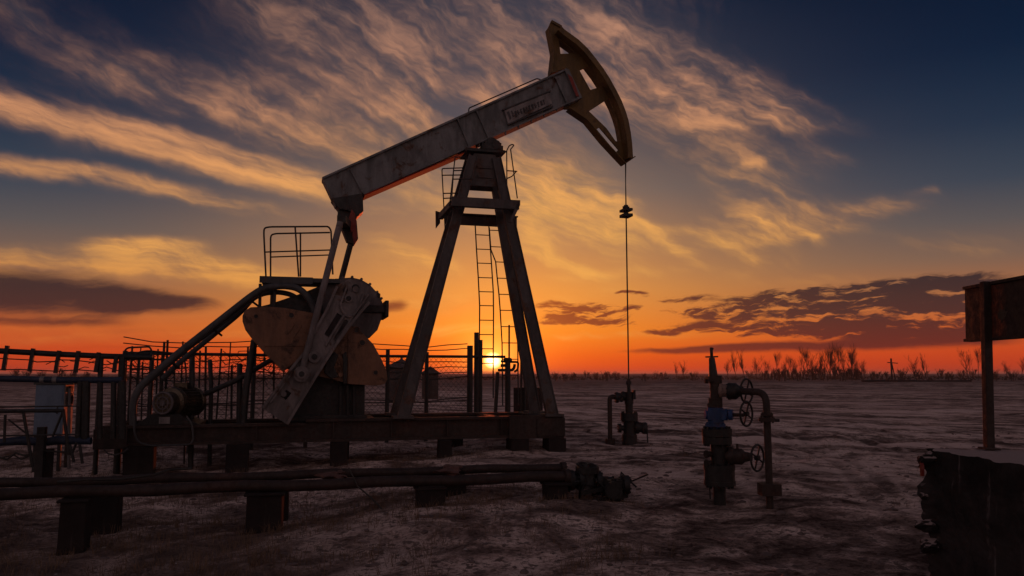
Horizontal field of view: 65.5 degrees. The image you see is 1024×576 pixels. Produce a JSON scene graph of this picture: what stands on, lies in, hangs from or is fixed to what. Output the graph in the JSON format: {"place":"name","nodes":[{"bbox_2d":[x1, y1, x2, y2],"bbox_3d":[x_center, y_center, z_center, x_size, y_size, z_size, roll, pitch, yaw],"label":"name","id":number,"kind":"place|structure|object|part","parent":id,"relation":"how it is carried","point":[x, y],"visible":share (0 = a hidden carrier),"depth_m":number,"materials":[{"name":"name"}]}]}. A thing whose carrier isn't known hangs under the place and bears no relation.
{"place":"outdoors","nodes":[
{"label":"outdoors","id":0,"kind":"place"},
{"bbox_2d":[0,374,1023,575],"bbox_3d":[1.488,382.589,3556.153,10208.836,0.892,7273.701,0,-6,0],"label":"ground","id":1,"kind":"structure","parent":0,"point":[875,417],"depth_m":11.14,"materials":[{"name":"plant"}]},
{"bbox_2d":[10,368,19,375],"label":"bare shrub","id":2,"kind":"object","parent":1,"relation":"on","point":[16,373],"visible":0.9,"depth_m":184.88,"materials":[{"name":"brown plant"}]},
{"bbox_2d":[21,370,31,375],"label":"bare shrub","id":3,"kind":"object","parent":1,"relation":"on","point":[23,372],"visible":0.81,"depth_m":208.21,"materials":[{"name":"brown plant"}]},
{"bbox_2d":[0,405,83,466],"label":"steel trestle","id":4,"kind":"object","parent":1,"relation":"on","point":[70,450],"visible":1,"depth_m":12.72,"materials":[{"name":"metal"}]},
{"bbox_2d":[31,383,76,472],"bbox_3d":[-8.561,2.672,14.958,0.676,1.805,0.612,1,-6,-12],"label":"electrical cabinet","id":5,"kind":"object","parent":1,"relation":"on","point":[54,394],"visible":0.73,"depth_m":14.75,"materials":[{"name":"metal"}]},
{"bbox_3d":[-8.575,2.259,14.730,0.437,0.853,0.009,1,-6,-12],"label":"door","id":6,"kind":"part","parent":5,"relation":"part of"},
{"bbox_2d":[57,368,67,376],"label":"bare shrub","id":7,"kind":"object","parent":1,"relation":"on","point":[60,374],"visible":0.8,"depth_m":209.72,"materials":[{"name":"brown plant"}]},
{"bbox_2d":[0,376,125,476],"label":"pipe railing","id":8,"kind":"object","parent":1,"relation":"on","point":[44,461],"visible":0.94,"depth_m":13.14,"materials":[{"name":"black metal"}]},
{"bbox_2d":[56,497,95,555],"bbox_3d":[-4.772,2.721,8.680,0.320,0.863,0.300,1,-6,-14],"label":"rack post","id":9,"kind":"object","parent":1,"relation":"on","point":[75,522],"visible":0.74,"depth_m":8.58,"materials":[{"name":"metal"}]},
{"bbox_2d":[0,345,153,474],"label":"rail fence","id":10,"kind":"object","parent":1,"relation":"on","point":[98,357],"visible":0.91,"depth_m":14.61,"materials":[{"name":"black metal"}]},
{"bbox_2d":[91,497,122,534],"bbox_3d":[-4.853,2.806,9.530,0.330,0.879,0.300,1,-6,-14],"label":"rack post","id":11,"kind":"object","parent":1,"relation":"on","point":[107,512],"visible":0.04,"depth_m":9.42,"materials":[{"name":"metal"}]},
{"bbox_2d":[122,446,139,474],"bbox_3d":[-6.797,3.249,14.235,0.275,0.839,0.341,2,-6,-15],"label":"concrete pile","id":12,"kind":"object","parent":1,"relation":"on","point":[130,459],"visible":0.39,"depth_m":14.10,"materials":[{"name":"concrete"}]},
{"bbox_2d":[123,346,152,414],"bbox_3d":[-7.286,2.338,15.442,0.583,2.429,0.036,2,-6,-18],"label":"pipe hoop","id":13,"kind":"object","parent":1,"relation":"on","point":[150,348],"visible":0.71,"depth_m":15.54,"materials":[{"name":"metal"}]},
{"bbox_2d":[138,446,156,473],"bbox_3d":[-6.555,3.251,14.306,0.262,0.834,0.354,2,-6,-15],"label":"concrete pile","id":14,"kind":"object","parent":1,"relation":"on","point":[147,460],"visible":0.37,"depth_m":14.17,"materials":[{"name":"concrete"}]},
{"bbox_2d":[127,350,186,464],"bbox_3d":[-7.042,2.417,15.831,1.096,2.356,0.037,2,-6,-18],"label":"pipe hoop","id":15,"kind":"object","parent":1,"relation":"on","point":[161,359],"visible":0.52,"depth_m":15.87,"materials":[{"name":"metal"}]},
{"bbox_2d":[188,355,194,467],"bbox_3d":[-6.097,2.405,15.127,0.117,2.263,0.355,4,-8,-36],"label":"upright prop","id":16,"kind":"object","parent":1,"relation":"on","point":[191,384],"visible":0.38,"depth_m":15.15,"materials":[{"name":"metal"}]},
{"bbox_2d":[207,359,212,465],"bbox_3d":[-5.969,2.495,15.726,0.097,2.172,0.338,5,-8,-37],"label":"upright prop","id":17,"kind":"object","parent":1,"relation":"on","point":[210,417],"visible":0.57,"depth_m":15.68,"materials":[{"name":"metal"}]},
{"bbox_2d":[225,444,249,472],"bbox_3d":[-5.075,3.289,14.703,0.402,0.835,0.339,2,-6,-15],"label":"concrete pile","id":18,"kind":"object","parent":1,"relation":"on","point":[237,457],"visible":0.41,"depth_m":14.57,"materials":[{"name":"concrete"}]},
{"bbox_2d":[236,363,241,422],"bbox_3d":[-5.361,2.527,15.618,0.111,2.092,0.331,3,-7,-28],"label":"upright prop","id":19,"kind":"object","parent":1,"relation":"on","point":[239,390],"visible":0.55,"depth_m":15.61,"materials":[{"name":"metal"}]},
{"bbox_2d":[240,339,256,422],"bbox_3d":[-5.117,2.271,15.352,0.163,2.566,0.381,-4,-7,35],"label":"leaning prop","id":20,"kind":"object","parent":1,"relation":"on","point":[247,382],"visible":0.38,"depth_m":15.35,"materials":[{"name":"metal"}]},
{"bbox_2d":[244,492,285,534],"bbox_3d":[-2.847,2.724,9.148,0.450,0.754,0.300,1,-6,-14],"label":"rack post","id":21,"kind":"object","parent":1,"relation":"on","point":[262,508],"visible":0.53,"depth_m":9.05,"materials":[{"name":"metal"}]},
{"bbox_2d":[283,492,288,520],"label":"rack post","id":22,"kind":"object","parent":1,"relation":"on","point":[286,508],"visible":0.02,"depth_m":9.90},
{"bbox_2d":[121,336,505,454],"bbox_3d":[-4.252,2.576,18.831,9.010,2.689,0.124,3,-7,-25],"label":"chain link fence","id":23,"kind":"object","parent":1,"relation":"on","point":[388,356],"visible":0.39,"depth_m":18.04,"materials":[{"name":"metal"}]},
{"bbox_2d":[330,442,347,466],"bbox_3d":[-3.306,3.311,15.179,0.333,0.779,0.352,2,-6,-15],"label":"concrete pile","id":24,"kind":"object","parent":1,"relation":"on","point":[338,453],"visible":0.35,"depth_m":15.04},
{"bbox_2d":[385,358,404,401],"bbox_3d":[-6.181,5.168,44.470,1.910,2.797,1.910,1,-6,-8],"label":"hut","id":25,"kind":"object","parent":1,"relation":"on","point":[392,389],"visible":0.31,"depth_m":43.66,"materials":[{"name":"grey wood"}]},
{"bbox_2d":[395,377,399,393],"bbox_3d":[-6.164,5.592,43.628,0.496,1.376,0.017,1,-6,-8],"label":"door","id":26,"kind":"structure","parent":25,"relation":"in","point":[396,382],"depth_m":43.63,"materials":[{"name":"metal"}]},
{"bbox_2d":[413,486,446,507],"bbox_3d":[-0.993,2.673,9.604,0.380,0.580,0.300,1,-6,-14],"label":"rack post","id":27,"kind":"object","parent":1,"relation":"on","point":[430,495],"visible":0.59,"depth_m":9.50,"materials":[{"name":"metal"}]},
{"bbox_2d":[422,366,438,398],"bbox_3d":[-5.157,6.055,50.135,1.360,2.242,1.360,1,-6,-8],"label":"hut","id":28,"kind":"object","parent":1,"relation":"on","point":[434,392],"visible":0.54,"depth_m":49.61,"materials":[{"name":"grey wood"}]},
{"bbox_2d":[428,381,431,398],"bbox_3d":[-5.146,6.359,49.585,0.320,1.120,0.017,1,-6,-8],"label":"door","id":29,"kind":"structure","parent":28,"relation":"in","point":[430,382],"depth_m":49.58,"materials":[{"name":"metal"}]},
{"bbox_2d":[437,439,451,457],"bbox_3d":[-1.334,3.307,15.707,0.275,0.637,0.355,2,-6,-15],"label":"concrete pile","id":30,"kind":"object","parent":1,"relation":"on","point":[444,447],"visible":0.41,"depth_m":15.56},
{"bbox_2d":[443,474,465,496],"bbox_3d":[-0.753,2.767,10.532,0.310,0.586,0.300,1,-6,-14],"label":"rack post","id":31,"kind":"object","parent":1,"relation":"on","point":[457,489],"visible":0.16,"depth_m":10.43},
{"bbox_2d":[450,439,462,446],"bbox_3d":[-1.244,3.474,17.363,0.315,0.639,0.337,2,-6,-15],"label":"concrete pile","id":32,"kind":"object","parent":1,"relation":"on","point":[456,442],"depth_m":17.22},
{"bbox_2d":[467,346,472,411],"bbox_3d":[-1.078,2.727,20.328,0.148,2.508,0.148,3,-7,-25],"label":"fence post","id":33,"kind":"object","parent":1,"relation":"on","point":[470,379],"visible":0.6,"depth_m":20.32,"materials":[{"name":"metal"}]},
{"bbox_2d":[474,332,478,411],"bbox_3d":[-0.926,2.578,20.583,0.119,2.858,0.118,3,-7,-25],"label":"fence post","id":34,"kind":"object","parent":1,"relation":"on","point":[476,361],"visible":0.6,"depth_m":20.59,"materials":[{"name":"metal"}]},
{"bbox_2d":[478,340,482,411],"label":"fence post","id":35,"kind":"object","parent":1,"relation":"on","point":[481,372],"visible":0.39,"depth_m":20.81,"materials":[{"name":"metal"}]},
{"bbox_2d":[54,438,917,574],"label":"pale stones","id":36,"kind":"object","parent":1,"relation":"on","point":[463,549],"visible":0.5,"depth_m":7.69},
{"bbox_2d":[0,433,1012,575],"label":"mud clods","id":37,"kind":"object","parent":1,"relation":"on","point":[823,571],"visible":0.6,"depth_m":8.45,"materials":[{"name":"soil"}]},
{"bbox_2d":[0,375,1023,379],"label":"dry scrub","id":38,"kind":"object","parent":1,"relation":"on","point":[758,377],"visible":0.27,"depth_m":250.25,"materials":[{"name":"plant"}]},
{"bbox_2d":[506,438,528,450],"bbox_3d":[0.117,3.340,16.131,0.382,0.600,0.525,2,-6,-15],"label":"concrete pile","id":39,"kind":"object","parent":1,"relation":"on","point":[517,444],"visible":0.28,"depth_m":15.92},
{"bbox_2d":[494,325,542,411],"bbox_3d":[0.168,2.592,21.839,1.346,3.099,1.218,0,-6,0],"label":"valve stand","id":40,"kind":"object","parent":1,"relation":"on","point":[522,406],"visible":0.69,"depth_m":21.38,"materials":[{"name":"metal"}]},
{"bbox_2d":[542,438,565,451],"bbox_3d":[0.862,3.362,16.335,0.378,0.589,0.508,2,-6,-15],"label":"concrete pile","id":41,"kind":"object","parent":1,"relation":"on","point":[553,444],"visible":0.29,"depth_m":16.12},
{"bbox_2d":[92,20,635,455],"bbox_3d":[-2.400,-1.495,16.725,10.760,9.427,2.506,2,-6,-15],"label":"pump jack","id":42,"kind":"object","parent":41,"relation":"on","point":[318,343],"visible":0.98,"depth_m":16.00,"materials":[{"name":"paint"}]},
{"bbox_2d":[204,358,272,395],"bbox_3d":[-5.375,1.739,15.607,1.591,0.918,0.107,1,-6,-7],"label":"slanted pipe","id":43,"kind":"object","parent":42,"relation":"attached to","point":[236,379],"visible":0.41,"depth_m":15.56,"materials":[{"name":"metal"}]},
{"bbox_2d":[540,482,570,500],"bbox_3d":[0.544,2.704,9.975,0.330,0.549,0.300,1,-6,-14],"label":"rack post","id":44,"kind":"object","parent":1,"relation":"on","point":[552,489],"visible":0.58,"depth_m":9.87,"materials":[{"name":"metal"}]},
{"bbox_2d":[0,469,571,500],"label":"steel pipe","id":45,"kind":"object","parent":44,"relation":"on","point":[103,491],"visible":0.98,"depth_m":9.17,"materials":[{"name":"metal"}]},
{"bbox_2d":[57,467,191,482],"bbox_3d":[-4.436,2.181,9.234,0.184,0.069,1.536,-5,-8,37],"label":"hose","id":46,"kind":"object","parent":45,"relation":"on","point":[116,479],"visible":1,"depth_m":9.10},
{"bbox_2d":[314,469,346,478],"bbox_3d":[-2.216,2.293,9.726,0.401,0.105,0.628,1,-6,-14],"label":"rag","id":47,"kind":"object","parent":45,"relation":"on","point":[333,474],"visible":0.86,"depth_m":9.59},
{"bbox_2d":[348,468,381,509],"bbox_3d":[-1.718,2.342,9.305,0.445,0.471,0.032,-2,-6,15],"label":"cable","id":48,"kind":"object","parent":45,"relation":"hanging from","point":[376,503],"visible":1,"depth_m":9.30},
{"bbox_2d":[568,462,647,501],"bbox_3d":[1.204,2.528,10.093,1.006,0.623,0.502,1,-6,-14],"label":"pipeline valve","id":49,"kind":"object","parent":45,"relation":"attached to","point":[590,477],"visible":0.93,"depth_m":10.02,"materials":[{"name":"black metal"}]},
{"bbox_2d":[600,371,609,380],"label":"bare shrub","id":50,"kind":"object","parent":1,"relation":"on","point":[606,375],"visible":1,"depth_m":160.80,"materials":[{"name":"brown plant"}]},
{"bbox_2d":[605,379,647,444],"bbox_3d":[2.535,2.818,17.636,0.937,1.594,0.383,1,-6,-10],"label":"wellhead","id":51,"kind":"object","parent":1,"relation":"on","point":[631,427],"visible":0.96,"depth_m":17.56,"materials":[{"name":"black metal"}]},
{"bbox_2d":[678,359,684,377],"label":"bare tree","id":52,"kind":"object","parent":1,"relation":"on","point":[683,370],"visible":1,"depth_m":169.90,"materials":[{"name":"brown plant"}]},
{"bbox_2d":[689,372,697,379],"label":"bare shrub","id":53,"kind":"object","parent":1,"relation":"on","point":[694,374],"visible":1,"depth_m":170.29,"materials":[{"name":"brown plant"}]},
{"bbox_2d":[724,358,731,375],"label":"bare tree","id":54,"kind":"object","parent":1,"relation":"on","point":[727,362],"visible":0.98,"depth_m":187.96,"materials":[{"name":"brown plant"}]},
{"bbox_2d":[729,349,737,379],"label":"bare tree","id":55,"kind":"object","parent":1,"relation":"on","point":[733,364],"visible":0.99,"depth_m":180.69,"materials":[{"name":"brown plant"}]},
{"bbox_2d":[736,348,744,373],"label":"bare tree","id":56,"kind":"object","parent":1,"relation":"on","point":[741,364],"visible":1,"depth_m":172.20,"materials":[{"name":"brown plant"}]},
{"bbox_2d":[702,347,781,508],"bbox_3d":[2.861,1.855,10.101,0.809,2.218,0.945,0,-6,0],"label":"christmas tree","id":57,"kind":"object","parent":1,"relation":"on","point":[719,471],"visible":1,"depth_m":10.12,"materials":[{"name":"black metal"}]},
{"bbox_2d":[745,369,755,379],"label":"bare shrub","id":58,"kind":"object","parent":1,"relation":"on","point":[750,375],"visible":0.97,"depth_m":201.09,"materials":[{"name":"brown plant"}]},
{"bbox_2d":[751,357,763,374],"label":"bare tree","id":59,"kind":"object","parent":1,"relation":"on","point":[756,369],"visible":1,"depth_m":189.65,"materials":[{"name":"brown plant"}]},
{"bbox_2d":[758,371,767,379],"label":"bare shrub","id":60,"kind":"object","parent":1,"relation":"on","point":[762,373],"visible":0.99,"depth_m":180.55,"materials":[{"name":"brown plant"}]},
{"bbox_2d":[762,360,770,379],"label":"bare tree","id":61,"kind":"object","parent":1,"relation":"on","point":[767,367],"visible":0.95,"depth_m":183.32,"materials":[{"name":"brown plant"}]},
{"bbox_2d":[764,368,775,379],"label":"bare shrub","id":62,"kind":"object","parent":1,"relation":"on","point":[773,372],"visible":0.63,"depth_m":187.02,"materials":[{"name":"brown plant"}]},
{"bbox_2d":[771,367,779,378],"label":"bare shrub","id":63,"kind":"object","parent":1,"relation":"on","point":[775,375],"visible":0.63,"depth_m":211.11,"materials":[{"name":"brown plant"}]},
{"bbox_2d":[773,352,780,370],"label":"bare tree","id":64,"kind":"object","parent":1,"relation":"on","point":[778,355],"visible":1,"depth_m":179.15,"materials":[{"name":"brown plant"}]},
{"bbox_2d":[778,369,787,380],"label":"bare shrub","id":65,"kind":"object","parent":1,"relation":"on","point":[783,373],"visible":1,"depth_m":155.94,"materials":[{"name":"brown plant"}]},
{"bbox_2d":[786,356,791,380],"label":"bare tree","id":66,"kind":"object","parent":1,"relation":"on","point":[790,364],"visible":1,"depth_m":167.36,"materials":[{"name":"brown plant"}]},
{"bbox_2d":[793,366,806,380],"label":"bare shrub","id":67,"kind":"object","parent":1,"relation":"on","point":[797,374],"visible":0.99,"depth_m":150.42,"materials":[{"name":"brown plant"}]},
{"bbox_2d":[797,350,809,377],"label":"bare tree","id":68,"kind":"object","parent":1,"relation":"on","point":[800,363],"visible":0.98,"depth_m":190.64,"materials":[{"name":"brown plant"}]},
{"bbox_2d":[799,346,810,378],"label":"bare tree","id":69,"kind":"object","parent":1,"relation":"on","point":[803,353],"visible":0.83,"depth_m":196.56,"materials":[{"name":"brown plant"}]},
{"bbox_2d":[807,368,816,379],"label":"bare shrub","id":70,"kind":"object","parent":1,"relation":"on","point":[811,372],"visible":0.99,"depth_m":183.32,"materials":[{"name":"brown plant"}]},
{"bbox_2d":[807,356,817,378],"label":"bare tree","id":71,"kind":"object","parent":1,"relation":"on","point":[810,362],"visible":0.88,"depth_m":202.99,"materials":[{"name":"brown plant"}]},
{"bbox_2d":[808,367,820,379],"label":"bare shrub","id":72,"kind":"object","parent":1,"relation":"on","point":[818,371],"visible":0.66,"depth_m":188.59,"materials":[{"name":"brown plant"}]},
{"bbox_2d":[816,351,823,380],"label":"bare tree","id":73,"kind":"object","parent":1,"relation":"on","point":[820,365],"visible":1,"depth_m":162.83,"materials":[{"name":"brown plant"}]},
{"bbox_2d":[816,368,827,378],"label":"bare shrub","id":74,"kind":"object","parent":1,"relation":"on","point":[825,372],"visible":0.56,"depth_m":214.58,"materials":[{"name":"brown plant"}]},
{"bbox_2d":[819,347,830,380],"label":"bare tree","id":75,"kind":"object","parent":1,"relation":"on","point":[821,358],"visible":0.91,"depth_m":162.60,"materials":[{"name":"brown plant"}]},
{"bbox_2d":[825,342,835,380],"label":"bare tree","id":76,"kind":"object","parent":1,"relation":"on","point":[831,359],"visible":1,"depth_m":160.28,"materials":[{"name":"brown plant"}]},
{"bbox_2d":[827,347,834,380],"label":"bare tree","id":77,"kind":"object","parent":1,"relation":"on","point":[830,360],"visible":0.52,"depth_m":177.85,"materials":[{"name":"brown plant"}]},
{"bbox_2d":[831,353,838,379],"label":"bare tree","id":78,"kind":"object","parent":1,"relation":"on","point":[834,365],"visible":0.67,"depth_m":184.71,"materials":[{"name":"brown plant"}]},
{"bbox_2d":[832,368,840,378],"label":"bare shrub","id":79,"kind":"object","parent":1,"relation":"on","point":[836,373],"visible":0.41,"depth_m":210.40,"materials":[{"name":"brown plant"}]},
{"bbox_2d":[832,344,842,378],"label":"bare tree","id":80,"kind":"object","parent":1,"relation":"on","point":[837,350],"visible":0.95,"depth_m":174.40,"materials":[{"name":"brown plant"}]},
{"bbox_2d":[839,349,846,375],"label":"bare tree","id":81,"kind":"object","parent":1,"relation":"on","point":[842,362],"visible":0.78,"depth_m":188.55,"materials":[{"name":"brown plant"}]},
{"bbox_2d":[836,366,849,379],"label":"bare shrub","id":82,"kind":"object","parent":1,"relation":"on","point":[848,369],"visible":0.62,"depth_m":193.63,"materials":[{"name":"brown plant"}]},
{"bbox_2d":[839,367,851,380],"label":"bare shrub","id":83,"kind":"object","parent":1,"relation":"on","point":[842,372],"visible":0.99,"depth_m":155.60,"materials":[{"name":"brown plant"}]},
{"bbox_2d":[847,347,855,372],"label":"bare tree","id":84,"kind":"object","parent":1,"relation":"on","point":[850,355],"visible":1,"depth_m":168.82,"materials":[{"name":"brown plant"}]},
{"bbox_2d":[847,366,858,379],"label":"bare shrub","id":85,"kind":"object","parent":1,"relation":"on","point":[852,374],"visible":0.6,"depth_m":193.36,"materials":[{"name":"brown plant"}]},
{"bbox_2d":[846,355,860,380],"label":"bare tree","id":86,"kind":"object","parent":1,"relation":"on","point":[855,366],"visible":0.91,"depth_m":171.11,"materials":[{"name":"brown plant"}]},
{"bbox_2d":[870,370,880,379],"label":"bare shrub","id":87,"kind":"object","parent":1,"relation":"on","point":[878,374],"visible":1,"depth_m":190.22,"materials":[{"name":"brown plant"}]},
{"bbox_2d":[887,358,897,379],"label":"survey post","id":88,"kind":"object","parent":1,"relation":"on","point":[891,367],"visible":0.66,"depth_m":149.13,"materials":[{"name":"black metal"}]},
{"bbox_2d":[896,368,907,379],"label":"bare shrub","id":89,"kind":"object","parent":1,"relation":"on","point":[901,373],"visible":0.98,"depth_m":176.09,"materials":[{"name":"brown plant"}]},
{"bbox_2d":[907,355,918,379],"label":"bare tree","id":90,"kind":"object","parent":1,"relation":"on","point":[913,366],"visible":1,"depth_m":165.39,"materials":[{"name":"brown plant"}]},
{"bbox_2d":[861,380,971,381],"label":"distant pipeline","id":91,"kind":"object","parent":1,"relation":"on","point":[916,380],"visible":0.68,"depth_m":117.08,"materials":[{"name":"black metal"}]},
{"bbox_2d":[912,369,920,379],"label":"bare shrub","id":92,"kind":"object","parent":1,"relation":"on","point":[916,373],"visible":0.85,"depth_m":184.24,"materials":[{"name":"brown plant"}]},
{"bbox_2d":[920,354,927,379],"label":"bare tree","id":93,"kind":"object","parent":1,"relation":"on","point":[922,362],"visible":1,"depth_m":195.19,"materials":[{"name":"brown plant"}]},
{"bbox_2d":[935,368,945,378],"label":"bare shrub","id":94,"kind":"object","parent":1,"relation":"on","point":[940,372],"visible":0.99,"depth_m":227.26,"materials":[{"name":"brown plant"}]},
{"bbox_2d":[945,372,953,379],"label":"bare shrub","id":95,"kind":"object","parent":1,"relation":"on","point":[947,376],"visible":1,"depth_m":162.07,"materials":[{"name":"brown plant"}]},
{"bbox_2d":[956,369,964,379],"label":"bare shrub","id":96,"kind":"object","parent":1,"relation":"on","point":[962,373],"visible":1,"depth_m":196.41,"materials":[{"name":"brown plant"}]},
{"bbox_2d":[957,348,971,379],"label":"bare tree","id":97,"kind":"object","parent":1,"relation":"on","point":[964,360],"visible":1,"depth_m":184.07,"materials":[{"name":"brown plant"}]},
{"bbox_2d":[914,448,1023,575],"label":"concrete block","id":98,"kind":"structure","parent":1,"relation":"on","point":[971,523],"depth_m":5.88,"materials":[{"name":"black concrete"}]},
{"bbox_2d":[962,275,1023,449],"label":"sign board","id":99,"kind":"object","parent":98,"relation":"on","point":[994,310],"visible":1,"depth_m":6.35,"materials":[{"name":"metal"}]},
{"bbox_2d":[963,369,976,378],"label":"bare shrub","id":100,"kind":"object","parent":1,"relation":"on","point":[972,373],"visible":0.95,"depth_m":226.42,"materials":[{"name":"brown plant"}]},
{"bbox_2d":[973,349,980,380],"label":"bare tree","id":101,"kind":"object","parent":1,"relation":"on","point":[977,355],"visible":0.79,"depth_m":180.89,"materials":[{"name":"brown plant"}]},
{"bbox_2d":[993,370,998,380],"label":"bare shrub","id":102,"kind":"object","parent":1,"relation":"on","point":[996,374],"visible":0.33,"depth_m":166.48,"materials":[{"name":"brown plant"}]},
{"bbox_2d":[1002,361,1009,378],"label":"bare tree","id":103,"kind":"object","parent":1,"relation":"on","point":[1006,370],"visible":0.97,"depth_m":186.48,"materials":[{"name":"brown plant"}]},
{"bbox_2d":[1007,369,1018,380],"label":"bare shrub","id":104,"kind":"object","parent":1,"relation":"on","point":[1010,375],"visible":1,"depth_m":168.62,"materials":[{"name":"brown plant"}]},
{"bbox_2d":[1019,358,1023,380],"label":"bare tree","id":105,"kind":"object","parent":1,"relation":"on","point":[1022,364],"visible":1,"depth_m":177.22,"materials":[{"name":"brown plant"}]},
{"bbox_2d":[0,0,1023,373],"label":"sky","id":106,"kind":"structure","parent":0,"point":[812,174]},
{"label":"rack post","id":107,"kind":"object","parent":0,"visible":0},
{"bbox_2d":[0,462,567,486],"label":"steel pipe","id":108,"kind":"object","parent":107,"relation":"on","point":[209,476],"visible":0.71,"depth_m":9.97,"materials":[{"name":"metal"}]},
{"bbox_2d":[433,464,462,475],"bbox_3d":[-0.819,2.329,10.173,0.380,0.140,0.771,0,-6,1],"label":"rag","id":109,"kind":"object","parent":108,"relation":"on","point":[451,469],"visible":0.94,"depth_m":10.01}
]}

